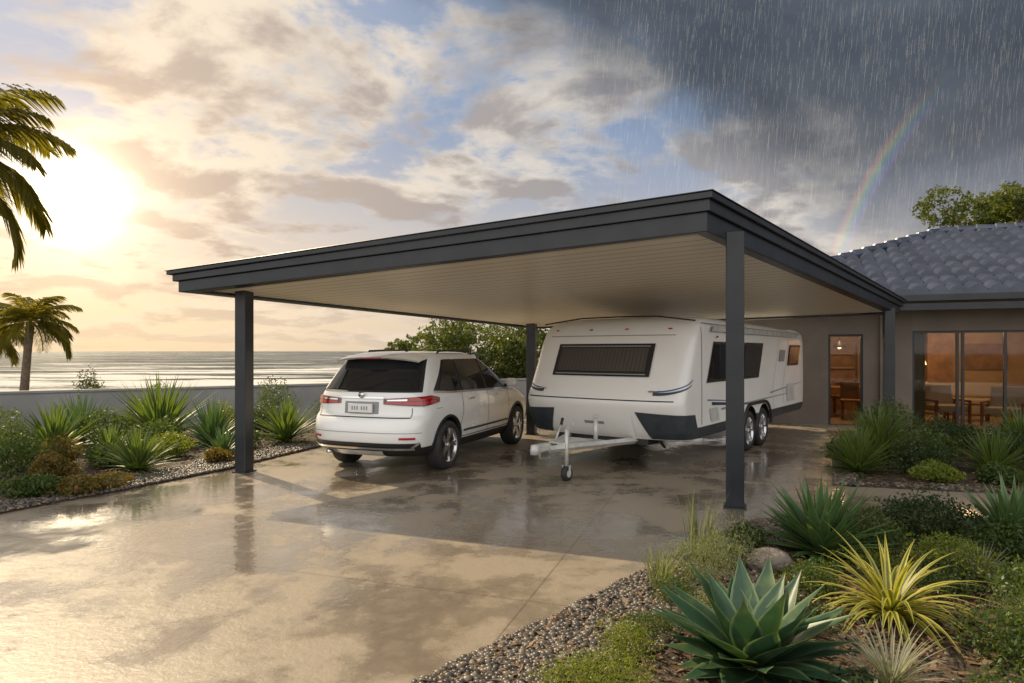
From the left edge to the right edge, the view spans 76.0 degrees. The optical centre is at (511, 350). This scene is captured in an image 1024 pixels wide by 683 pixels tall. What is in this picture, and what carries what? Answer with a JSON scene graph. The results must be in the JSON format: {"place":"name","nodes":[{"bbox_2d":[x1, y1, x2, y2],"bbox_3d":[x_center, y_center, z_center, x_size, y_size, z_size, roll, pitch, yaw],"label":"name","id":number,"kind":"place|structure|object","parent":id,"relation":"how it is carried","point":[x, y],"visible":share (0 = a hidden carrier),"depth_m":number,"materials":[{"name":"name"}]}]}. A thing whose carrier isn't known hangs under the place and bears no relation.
{"place":"outdoors","nodes":[
{"label":"outdoors","id":0,"kind":"place"},
{"bbox_2d":[0,351,538,393],"bbox_3d":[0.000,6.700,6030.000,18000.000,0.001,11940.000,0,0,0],"label":"ocean","id":1,"kind":"structure","parent":0,"point":[53,370],"depth_m":250.78,"materials":[{"name":"liquid"}]},
{"bbox_2d":[0,414,1010,682],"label":"driveway","id":2,"kind":"structure","parent":0,"point":[314,566],"depth_m":5.51,"materials":[{"name":"concrete"}]},
{"bbox_2d":[0,413,525,513],"bbox_3d":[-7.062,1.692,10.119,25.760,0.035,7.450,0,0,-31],"label":"garden bed","id":3,"kind":"object","parent":2,"relation":"on","point":[179,460],"visible":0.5,"depth_m":10.02,"materials":[{"name":"brown soil"}]},
{"bbox_2d":[0,408,45,454],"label":"garden shrub","id":4,"kind":"object","parent":3,"relation":"on","point":[8,432],"visible":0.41,"depth_m":10.62,"materials":[{"name":"green plant"}]},
{"bbox_2d":[0,431,59,479],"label":"garden shrub","id":5,"kind":"object","parent":3,"relation":"on","point":[24,453],"visible":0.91,"depth_m":8.63,"materials":[{"name":"green plant"}]},
{"bbox_2d":[0,472,63,497],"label":"garden shrub","id":6,"kind":"object","parent":3,"relation":"on","point":[37,485],"visible":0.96,"depth_m":7.41,"materials":[{"name":"green plant"}]},
{"bbox_2d":[0,83,77,273],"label":"palm tree","id":7,"kind":"object","parent":3,"relation":"on","point":[21,190],"visible":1,"depth_m":12.03,"materials":[{"name":"green plant"}]},
{"bbox_2d":[4,398,104,453],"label":"yucca plant","id":8,"kind":"object","parent":3,"relation":"on","point":[57,423],"visible":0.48,"depth_m":10.50,"materials":[{"name":"green plant"}]},
{"bbox_2d":[18,432,90,462],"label":"garden shrub","id":9,"kind":"object","parent":3,"relation":"on","point":[66,450],"visible":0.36,"depth_m":9.60,"materials":[{"name":"green plant"}]},
{"bbox_2d":[26,450,87,479],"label":"garden shrub","id":10,"kind":"object","parent":3,"relation":"on","point":[58,465],"visible":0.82,"depth_m":8.26,"materials":[{"name":"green plant"}]},
{"bbox_2d":[41,390,125,441],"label":"yucca plant","id":11,"kind":"object","parent":3,"relation":"on","point":[78,408],"visible":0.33,"depth_m":11.95,"materials":[{"name":"green plant"}]},
{"bbox_2d":[45,469,136,495],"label":"garden shrub","id":12,"kind":"object","parent":3,"relation":"on","point":[75,485],"visible":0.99,"depth_m":7.69,"materials":[{"name":"green plant"}]},
{"bbox_2d":[82,442,129,469],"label":"garden shrub","id":13,"kind":"object","parent":3,"relation":"on","point":[95,461],"visible":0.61,"depth_m":9.29,"materials":[{"name":"green plant"}]},
{"bbox_2d":[78,407,139,447],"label":"garden shrub","id":14,"kind":"object","parent":3,"relation":"on","point":[113,422],"visible":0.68,"depth_m":11.31,"materials":[{"name":"green plant"}]},
{"bbox_2d":[75,421,142,454],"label":"yucca plant","id":15,"kind":"object","parent":3,"relation":"on","point":[105,436],"visible":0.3,"depth_m":10.05,"materials":[{"name":"green plant"}]},
{"bbox_2d":[93,424,180,473],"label":"yucca plant","id":16,"kind":"object","parent":3,"relation":"on","point":[138,456],"visible":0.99,"depth_m":9.01,"materials":[{"name":"green plant"}]},
{"bbox_2d":[97,370,220,441],"bbox_3d":[-6.505,0.999,12.142,2.321,1.338,2.284,0,0,0],"label":"yucca plant","id":17,"kind":"object","parent":3,"relation":"on","point":[158,407],"visible":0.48,"depth_m":11.88,"materials":[{"name":"green plant"}]},
{"bbox_2d":[137,412,188,443],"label":"garden shrub","id":18,"kind":"object","parent":3,"relation":"on","point":[163,426],"visible":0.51,"depth_m":10.93,"materials":[{"name":"green plant"}]},
{"bbox_2d":[146,429,198,458],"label":"garden shrub","id":19,"kind":"object","parent":3,"relation":"on","point":[179,448],"visible":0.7,"depth_m":10.24,"materials":[{"name":"green plant"}]},
{"bbox_2d":[168,396,255,447],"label":"yucca plant","id":20,"kind":"object","parent":3,"relation":"on","point":[209,422],"visible":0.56,"depth_m":11.45,"materials":[{"name":"green plant"}]},
{"bbox_2d":[197,422,234,458],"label":"yucca plant","id":21,"kind":"object","parent":3,"relation":"on","point":[223,441],"visible":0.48,"depth_m":10.35,"materials":[{"name":"green plant"}]},
{"bbox_2d":[203,446,234,462],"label":"garden shrub","id":22,"kind":"object","parent":3,"relation":"on","point":[215,454],"visible":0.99,"depth_m":9.77,"materials":[{"name":"yellow plant"}]},
{"bbox_2d":[254,374,297,421],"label":"garden shrub","id":23,"kind":"object","parent":3,"relation":"on","point":[273,395],"visible":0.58,"depth_m":14.22,"materials":[{"name":"green plant"}]},
{"bbox_2d":[254,393,314,444],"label":"yucca plant","id":24,"kind":"object","parent":3,"relation":"on","point":[285,426],"visible":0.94,"depth_m":11.88,"materials":[{"name":"green plant"}]},
{"bbox_2d":[0,442,1023,512],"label":"gravel","id":25,"kind":"structure","parent":3,"relation":"on","point":[163,474],"depth_m":8.50,"materials":[{"name":"grey gravel"}]},
{"bbox_2d":[315,347,525,468],"bbox_3d":[-1.251,0.823,11.015,2.200,1.754,4.693,0,0,21],"label":"parked suv","id":26,"kind":"object","parent":2,"relation":"on","point":[438,408],"visible":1,"depth_m":9.18,"materials":[{"name":"white paint"}]},
{"bbox_2d":[164,189,906,509],"bbox_3d":[1.945,0.030,10.982,6.436,3.340,12.402,0,0,45],"label":"carport","id":27,"kind":"object","parent":2,"relation":"on","point":[713,254],"visible":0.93,"depth_m":8.69,"materials":[{"name":"grey metal"}]},
{"bbox_2d":[528,315,802,480],"bbox_3d":[2.771,0.562,11.588,2.678,2.275,8.390,0,0,37],"label":"caravan","id":28,"kind":"object","parent":2,"relation":"on","point":[597,382],"visible":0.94,"depth_m":9.60,"materials":[{"name":"white"}]},
{"bbox_2d":[552,343,655,376],"bbox_3d":[1.315,0.127,9.646,1.601,0.470,0.268,0,0,37],"label":"front window frame","id":29,"kind":"structure","parent":28,"relation":"in","point":[651,349],"depth_m":9.52,"materials":[{"name":"black plastic"}]},
{"bbox_2d":[709,344,725,379],"bbox_3d":[3.156,0.160,9.905,0.004,0.520,0.997,0,0,37],"label":"side window","id":30,"kind":"structure","parent":28,"relation":"in","point":[718,367],"depth_m":9.83,"materials":[{"name":"black glass"}]},
{"bbox_2d":[744,345,762,375],"bbox_3d":[4.101,0.160,11.165,0.004,0.520,1.207,0,0,37],"label":"side window","id":31,"kind":"structure","parent":28,"relation":"in","point":[753,353],"depth_m":11.16,"materials":[{"name":"black glass"}]},
{"bbox_2d":[421,516,1023,682],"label":"garden bed","id":32,"kind":"object","parent":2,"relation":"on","point":[954,658],"depth_m":3.66,"materials":[{"name":"brown soil"}]},
{"bbox_2d":[521,642,663,682],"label":"garden shrub","id":33,"kind":"object","parent":32,"relation":"on","point":[592,671],"visible":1,"depth_m":3.25,"materials":[{"name":"green plant"}]},
{"bbox_2d":[585,610,664,660],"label":"garden shrub","id":34,"kind":"object","parent":32,"relation":"on","point":[615,637],"visible":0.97,"depth_m":3.63,"materials":[{"name":"green plant"}]},
{"bbox_2d":[617,607,684,642],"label":"garden shrub","id":35,"kind":"object","parent":32,"relation":"on","point":[664,621],"visible":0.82,"depth_m":3.86,"materials":[{"name":"green plant"}]},
{"bbox_2d":[649,567,706,605],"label":"garden shrub","id":36,"kind":"object","parent":32,"relation":"on","point":[676,581],"visible":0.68,"depth_m":4.34,"materials":[{"name":"green plant"}]},
{"bbox_2d":[658,522,748,582],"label":"garden shrub","id":37,"kind":"object","parent":32,"relation":"on","point":[704,551],"visible":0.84,"depth_m":4.74,"materials":[{"name":"green plant"}]},
{"bbox_2d":[411,515,1023,682],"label":"gravel","id":38,"kind":"structure","parent":32,"relation":"on","point":[619,589],"depth_m":3.82,"materials":[{"name":"grey gravel"}]},
{"bbox_2d":[636,538,691,586],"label":"garden grass","id":39,"kind":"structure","parent":38,"relation":"on","point":[661,570],"depth_m":4.63,"materials":[{"name":"green plant"}]},
{"bbox_2d":[673,483,722,560],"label":"ornamental grass","id":40,"kind":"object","parent":38,"relation":"on","point":[694,524],"depth_m":5.25,"materials":[{"name":"green plant"}]},
{"bbox_2d":[691,509,761,567],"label":"garden shrub","id":41,"kind":"object","parent":32,"relation":"on","point":[737,543],"visible":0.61,"depth_m":5.09,"materials":[{"name":"green plant"}]},
{"bbox_2d":[724,519,774,548],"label":"garden shrub","id":42,"kind":"object","parent":32,"relation":"on","point":[759,542],"visible":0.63,"depth_m":5.54,"materials":[{"name":"green plant"}]},
{"bbox_2d":[642,554,861,682],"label":"agave plant","id":43,"kind":"object","parent":32,"relation":"on","point":[767,626],"visible":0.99,"depth_m":3.36,"materials":[{"name":"green plant"}]},
{"bbox_2d":[745,546,791,573],"bbox_3d":[1.954,1.602,4.993,0.345,0.199,0.248,0,0,0],"label":"garden rock","id":44,"kind":"object","parent":32,"relation":"on","point":[779,558],"visible":0.81,"depth_m":4.92,"materials":[{"name":"grey stone"}]},
{"bbox_2d":[773,555,848,599],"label":"garden shrub","id":45,"kind":"object","parent":32,"relation":"on","point":[811,571],"visible":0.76,"depth_m":4.52,"materials":[{"name":"green plant"}]},
{"bbox_2d":[795,592,857,638],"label":"garden shrub","id":46,"kind":"object","parent":32,"relation":"on","point":[811,607],"visible":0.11,"depth_m":3.93,"materials":[{"name":"green plant"}]},
{"bbox_2d":[752,474,903,574],"bbox_3d":[2.559,1.324,5.375,1.108,0.688,1.256,0,0,0],"label":"agave plant","id":47,"kind":"object","parent":32,"relation":"on","point":[821,510],"visible":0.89,"depth_m":5.26,"materials":[{"name":"green plant"}]},
{"bbox_2d":[789,664,883,682],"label":"garden shrub","id":48,"kind":"object","parent":32,"relation":"on","point":[865,679],"visible":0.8,"depth_m":3.13,"materials":[{"name":"green plant"}]},
{"bbox_2d":[806,501,925,554],"bbox_3d":[2.878,1.483,5.562,1.019,0.418,1.069,0,0,0],"label":"garden shrub","id":49,"kind":"object","parent":32,"relation":"on","point":[890,539],"visible":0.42,"depth_m":5.38,"materials":[{"name":"green plant"}]},
{"bbox_2d":[821,545,924,574],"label":"garden shrub","id":50,"kind":"object","parent":32,"relation":"on","point":[864,556],"visible":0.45,"depth_m":4.98,"materials":[{"name":"green plant"}]},
{"bbox_2d":[828,615,958,682],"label":"ornamental grass","id":51,"kind":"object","parent":32,"relation":"on","point":[892,674],"depth_m":3.26,"materials":[{"name":"beige plant"}]},
{"bbox_2d":[800,523,1000,654],"bbox_3d":[2.372,1.387,4.111,1.140,0.562,1.198,0,0,0],"label":"variegated agave","id":52,"kind":"object","parent":32,"relation":"on","point":[892,595],"visible":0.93,"depth_m":4.08,"materials":[{"name":"yellow plant"}]},
{"bbox_2d":[856,554,990,600],"bbox_3d":[2.896,1.570,4.619,0.776,0.224,0.713,0,0,39],"label":"garden shrub","id":53,"kind":"object","parent":32,"relation":"on","point":[930,578],"visible":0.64,"depth_m":4.50,"materials":[{"name":"green plant"}]},
{"bbox_2d":[867,483,994,548],"bbox_3d":[3.681,1.427,5.864,0.952,0.522,1.150,0,0,0],"label":"garden shrub","id":54,"kind":"object","parent":32,"relation":"on","point":[935,519],"visible":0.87,"depth_m":5.70,"materials":[{"name":"green plant"}]},
{"bbox_2d":[898,528,1003,585],"bbox_3d":[3.290,1.522,4.911,0.667,0.311,0.882,0,0,35],"label":"garden shrub","id":55,"kind":"object","parent":32,"relation":"on","point":[937,553],"visible":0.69,"depth_m":4.83,"materials":[{"name":"green plant"}]},
{"bbox_2d":[941,541,1013,591],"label":"shrub","id":56,"kind":"object","parent":32,"relation":"on","point":[984,569],"visible":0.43,"depth_m":4.67,"materials":[{"name":"green plant"}]},
{"bbox_2d":[945,513,1023,565],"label":"garden shrub","id":57,"kind":"object","parent":32,"relation":"on","point":[993,537],"visible":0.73,"depth_m":5.24,"materials":[{"name":"green plant"}]},
{"bbox_2d":[946,588,1023,670],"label":"garden shrub","id":58,"kind":"object","parent":32,"relation":"on","point":[1014,638],"visible":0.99,"depth_m":3.55,"materials":[{"name":"green plant"}]},
{"bbox_2d":[946,470,1023,553],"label":"agave plant","id":59,"kind":"object","parent":32,"relation":"on","point":[1003,505],"visible":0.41,"depth_m":5.55,"materials":[{"name":"green plant"}]},
{"bbox_2d":[949,656,1023,682],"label":"garden shrub","id":60,"kind":"object","parent":32,"relation":"on","point":[992,677],"visible":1,"depth_m":3.05,"materials":[{"name":"green plant"}]},
{"bbox_2d":[978,554,1023,615],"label":"garden shrub","id":61,"kind":"object","parent":32,"relation":"on","point":[1016,572],"visible":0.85,"depth_m":4.23,"materials":[{"name":"green plant"}]},
{"bbox_2d":[0,0,1023,350],"label":"sky","id":62,"kind":"structure","parent":0,"point":[201,132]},
{"bbox_2d":[744,317,827,424],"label":"wall","id":63,"kind":"structure","parent":0,"point":[813,332],"depth_m":15.20,"materials":[{"name":"beige paint"}]},
{"bbox_2d":[828,315,862,334],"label":"lintel","id":64,"kind":"structure","parent":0,"point":[845,325],"depth_m":14.92,"materials":[{"name":"grey paint"}]},
{"bbox_2d":[863,303,911,426],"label":"wall","id":65,"kind":"structure","parent":0,"point":[903,357],"depth_m":14.54,"materials":[{"name":"grey paint"}]},
{"bbox_2d":[830,409,1016,429],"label":"floor slab","id":66,"kind":"structure","parent":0,"point":[846,419],"depth_m":16.06,"materials":[{"name":"brown wood"}]},
{"bbox_2d":[830,344,855,409],"bbox_3d":[9.218,0.740,19.091,1.400,1.880,0.240,0,0,23],"label":"shelf","id":67,"kind":"object","parent":66,"relation":"on","point":[840,360],"visible":0.36,"depth_m":18.84,"materials":[{"name":"brown wood"}]},
{"bbox_2d":[840,382,859,419],"bbox_3d":[8.360,1.215,16.172,0.440,0.930,0.445,0,0,33],"label":"dining chair","id":68,"kind":"object","parent":66,"relation":"on","point":[849,391],"visible":0.82,"depth_m":16.00,"materials":[{"name":"brown wood"}]},
{"bbox_2d":[925,384,971,423],"bbox_3d":[10.225,1.241,15.492,0.790,0.878,0.764,0,0,3],"label":"armchair","id":69,"kind":"object","parent":66,"relation":"on","point":[939,398],"visible":0.72,"depth_m":15.68,"materials":[{"name":"beige fabric"}]},
{"bbox_2d":[980,386,1023,425],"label":"armchair","id":70,"kind":"object","parent":66,"relation":"on","point":[1015,394],"visible":0.94,"depth_m":14.75,"materials":[{"name":"beige fabric"}]},
{"bbox_2d":[830,332,1023,408],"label":"interior back wall","id":71,"kind":"structure","parent":0,"point":[1015,358],"depth_m":17.68,"materials":[{"name":"paint"}]},
{"bbox_2d":[915,333,924,424],"bbox_3d":[9.097,0.580,14.667,0.270,2.160,0.080,0,0,23],"label":"curtain","id":72,"kind":"object","parent":71,"relation":"hanging from","point":[920,374],"visible":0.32,"depth_m":14.65,"materials":[{"name":"beige fabric"}]},
{"bbox_2d":[964,344,1002,369],"bbox_3d":[12.755,0.150,17.700,1.000,0.700,0.040,0,0,23],"label":"picture","id":73,"kind":"object","parent":71,"relation":"attached to","point":[984,356],"visible":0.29,"depth_m":17.69},
{"bbox_2d":[838,226,1023,294],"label":"roof tiles","id":74,"kind":"object","parent":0,"point":[983,260],"visible":0.66,"depth_m":15.50,"materials":[{"name":"grey tile"}]},
{"bbox_2d":[831,228,939,259],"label":"ridge tiles","id":75,"kind":"object","parent":74,"relation":"on","point":[883,245],"visible":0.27,"depth_m":17.77,"materials":[{"name":"grey tile"}]},
{"bbox_2d":[939,222,1023,232],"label":"ridge tiles","id":76,"kind":"object","parent":74,"relation":"on","point":[960,228],"visible":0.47,"depth_m":18.23,"materials":[{"name":"grey tile"}]},
{"bbox_2d":[955,333,958,426],"bbox_3d":[9.630,0.645,14.170,0.050,2.070,0.080,0,0,23],"label":"window frame","id":77,"kind":"object","parent":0,"point":[957,377],"visible":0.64,"depth_m":14.14,"materials":[{"name":"black metal"}]},
{"bbox_2d":[925,397,1009,416],"bbox_3d":[11.888,1.465,17.448,2.200,0.430,0.800,0,0,23],"label":"table","id":78,"kind":"object","parent":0,"point":[975,410],"visible":0.02,"depth_m":17.00,"materials":[{"name":"beige wood"}]},
{"bbox_2d":[925,382,1002,397],"bbox_3d":[12.054,1.050,17.840,2.200,0.400,0.250,0,0,23],"label":"sofa back","id":79,"kind":"object","parent":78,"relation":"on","point":[977,390],"visible":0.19,"depth_m":17.57,"materials":[{"name":"beige fabric"}]},
{"bbox_2d":[912,301,1023,330],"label":"lintel","id":80,"kind":"structure","parent":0,"point":[970,319],"depth_m":14.01,"materials":[{"name":"grey paint"}]},
{"bbox_2d":[1003,332,1006,426],"bbox_3d":[10.412,0.645,13.838,0.050,2.070,0.080,0,0,23],"label":"window frame","id":81,"kind":"object","parent":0,"point":[1005,368],"visible":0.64,"depth_m":13.81,"materials":[{"name":"black metal"}]},
{"bbox_3d":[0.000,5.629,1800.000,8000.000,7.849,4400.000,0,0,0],"label":"ground","id":82,"kind":"structure","parent":0,"visible":0},
{"bbox_2d":[0,316,34,367],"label":"palm tree","id":83,"kind":"object","parent":82,"relation":"on","point":[11,354],"visible":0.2,"depth_m":26.89,"materials":[{"name":"green plant"}]},
{"bbox_2d":[0,392,76,435],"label":"panel","id":84,"kind":"object","parent":82,"relation":"on","point":[23,403],"visible":0.31,"depth_m":12.99,"materials":[{"name":"grey concrete"}]},
{"bbox_2d":[0,293,82,390],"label":"palm tree","id":85,"kind":"object","parent":82,"relation":"on","point":[22,312],"visible":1,"depth_m":25.13,"materials":[{"name":"green plant"}]},
{"bbox_2d":[80,388,234,430],"bbox_3d":[-7.590,1.320,14.245,3.053,0.960,0.120,0,0,-31],"label":"panel","id":86,"kind":"object","parent":82,"relation":"on","point":[222,393],"visible":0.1,"depth_m":14.37,"materials":[{"name":"grey concrete"}]},
{"bbox_2d":[79,385,234,391],"bbox_3d":[-7.590,0.815,14.245,3.053,0.050,0.180,0,0,-31],"label":"coping","id":87,"kind":"object","parent":86,"relation":"on","point":[154,388],"visible":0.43,"depth_m":14.01,"materials":[{"name":"grey concrete"}]},
{"bbox_2d":[254,385,327,420],"bbox_3d":[-4.970,1.320,15.835,3.053,0.960,0.120,0,0,-31],"label":"panel","id":88,"kind":"object","parent":82,"relation":"on","point":[307,393],"visible":0.06,"depth_m":15.73,"materials":[{"name":"grey concrete"}]},
{"bbox_2d":[385,331,489,367],"bbox_3d":[-2.631,0.801,19.296,3.210,2.810,3.404,0,0,32],"label":"coastal tree","id":89,"kind":"object","parent":82,"relation":"on","point":[411,346],"visible":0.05,"depth_m":19.42,"materials":[{"name":"green plant"}]},
{"bbox_2d":[418,318,525,378],"bbox_3d":[-1.091,0.438,20.202,3.771,3.536,4.157,0,0,0],"label":"coastal tree","id":90,"kind":"object","parent":82,"relation":"on","point":[462,339],"visible":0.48,"depth_m":18.96,"materials":[{"name":"green plant"}]},
{"bbox_2d":[474,323,549,375],"bbox_3d":[0.748,0.306,20.806,4.144,3.798,3.850,0,0,-36],"label":"coastal tree","id":91,"kind":"object","parent":82,"relation":"on","point":[541,334],"visible":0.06,"depth_m":20.20,"materials":[{"name":"green plant"}]},
{"bbox_2d":[834,441,1023,494],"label":"garden bed","id":92,"kind":"object","parent":82,"relation":"on","point":[971,476],"visible":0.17,"depth_m":8.54,"materials":[{"name":"brown soil"}]},
{"bbox_2d":[810,421,909,478],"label":"yucca plant","id":93,"kind":"object","parent":92,"relation":"on","point":[855,452],"visible":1,"depth_m":8.90,"materials":[{"name":"green plant"}]},
{"bbox_2d":[829,400,934,456],"bbox_3d":[5.847,1.210,10.404,1.569,0.916,1.554,0,0,43],"label":"yucca plant","id":94,"kind":"object","parent":92,"relation":"on","point":[884,423],"visible":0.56,"depth_m":10.24,"materials":[{"name":"green plant"}]},
{"bbox_2d":[853,392,926,444],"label":"garden shrub","id":95,"kind":"object","parent":92,"relation":"on","point":[887,404],"visible":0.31,"depth_m":11.45,"materials":[{"name":"green plant"}]},
{"bbox_2d":[874,433,954,473],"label":"garden shrub","id":96,"kind":"object","parent":92,"relation":"on","point":[911,458],"visible":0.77,"depth_m":8.93,"materials":[{"name":"green plant"}]},
{"bbox_2d":[894,424,967,464],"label":"garden shrub","id":97,"kind":"object","parent":92,"relation":"on","point":[928,434],"visible":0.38,"depth_m":9.50,"materials":[{"name":"green plant"}]},
{"bbox_2d":[906,458,966,482],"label":"garden shrub","id":98,"kind":"object","parent":92,"relation":"on","point":[932,469],"visible":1,"depth_m":8.36,"materials":[{"name":"green plant"}]},
{"bbox_2d":[907,412,981,454],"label":"garden shrub","id":99,"kind":"object","parent":92,"relation":"on","point":[947,431],"visible":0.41,"depth_m":10.49,"materials":[{"name":"green plant"}]},
{"bbox_2d":[949,423,1023,476],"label":"yucca plant","id":100,"kind":"object","parent":92,"relation":"on","point":[994,451],"visible":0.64,"depth_m":8.84,"materials":[{"name":"green plant"}]},
{"bbox_2d":[965,419,1023,467],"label":"garden shrub","id":101,"kind":"object","parent":92,"relation":"on","point":[1014,448],"visible":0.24,"depth_m":9.52,"materials":[{"name":"green plant"}]},
{"bbox_2d":[972,461,1023,485],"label":"garden shrub","id":102,"kind":"object","parent":92,"relation":"on","point":[988,472],"visible":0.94,"depth_m":8.17,"materials":[{"name":"green plant"}]},
{"bbox_2d":[975,401,1023,448],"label":"yucca plant","id":103,"kind":"object","parent":92,"relation":"on","point":[1019,422],"visible":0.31,"depth_m":10.18,"materials":[{"name":"green plant"}]},
{"bbox_2d":[909,180,1023,228],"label":"gum tree","id":104,"kind":"object","parent":82,"relation":"on","point":[1006,205],"visible":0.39,"depth_m":32.72,"materials":[{"name":"green plant"}]},
{"bbox_3d":[15.522,0.325,11.672,7.400,2.750,0.200,0,0,23],"label":"wall","id":105,"kind":"object","parent":82,"relation":"on","visible":0},
{"bbox_2d":[906,299,1023,302],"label":"soffit","id":106,"kind":"structure","parent":105,"relation":"on","point":[967,301],"depth_m":13.92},
{"bbox_2d":[899,292,1023,301],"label":"gutter","id":107,"kind":"object","parent":106,"relation":"on","point":[966,296],"depth_m":13.38,"materials":[{"name":"grey metal"}]},
{"bbox_3d":[14.184,-1.020,17.996,14.400,0.040,10.400,0,0,23],"label":"ceiling","id":108,"kind":"object","parent":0,"visible":0},
{"bbox_2d":[900,301,1023,310],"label":"patio beam","id":109,"kind":"structure","parent":108,"relation":"attached to","point":[967,305],"depth_m":13.44,"materials":[{"name":"grey metal"}]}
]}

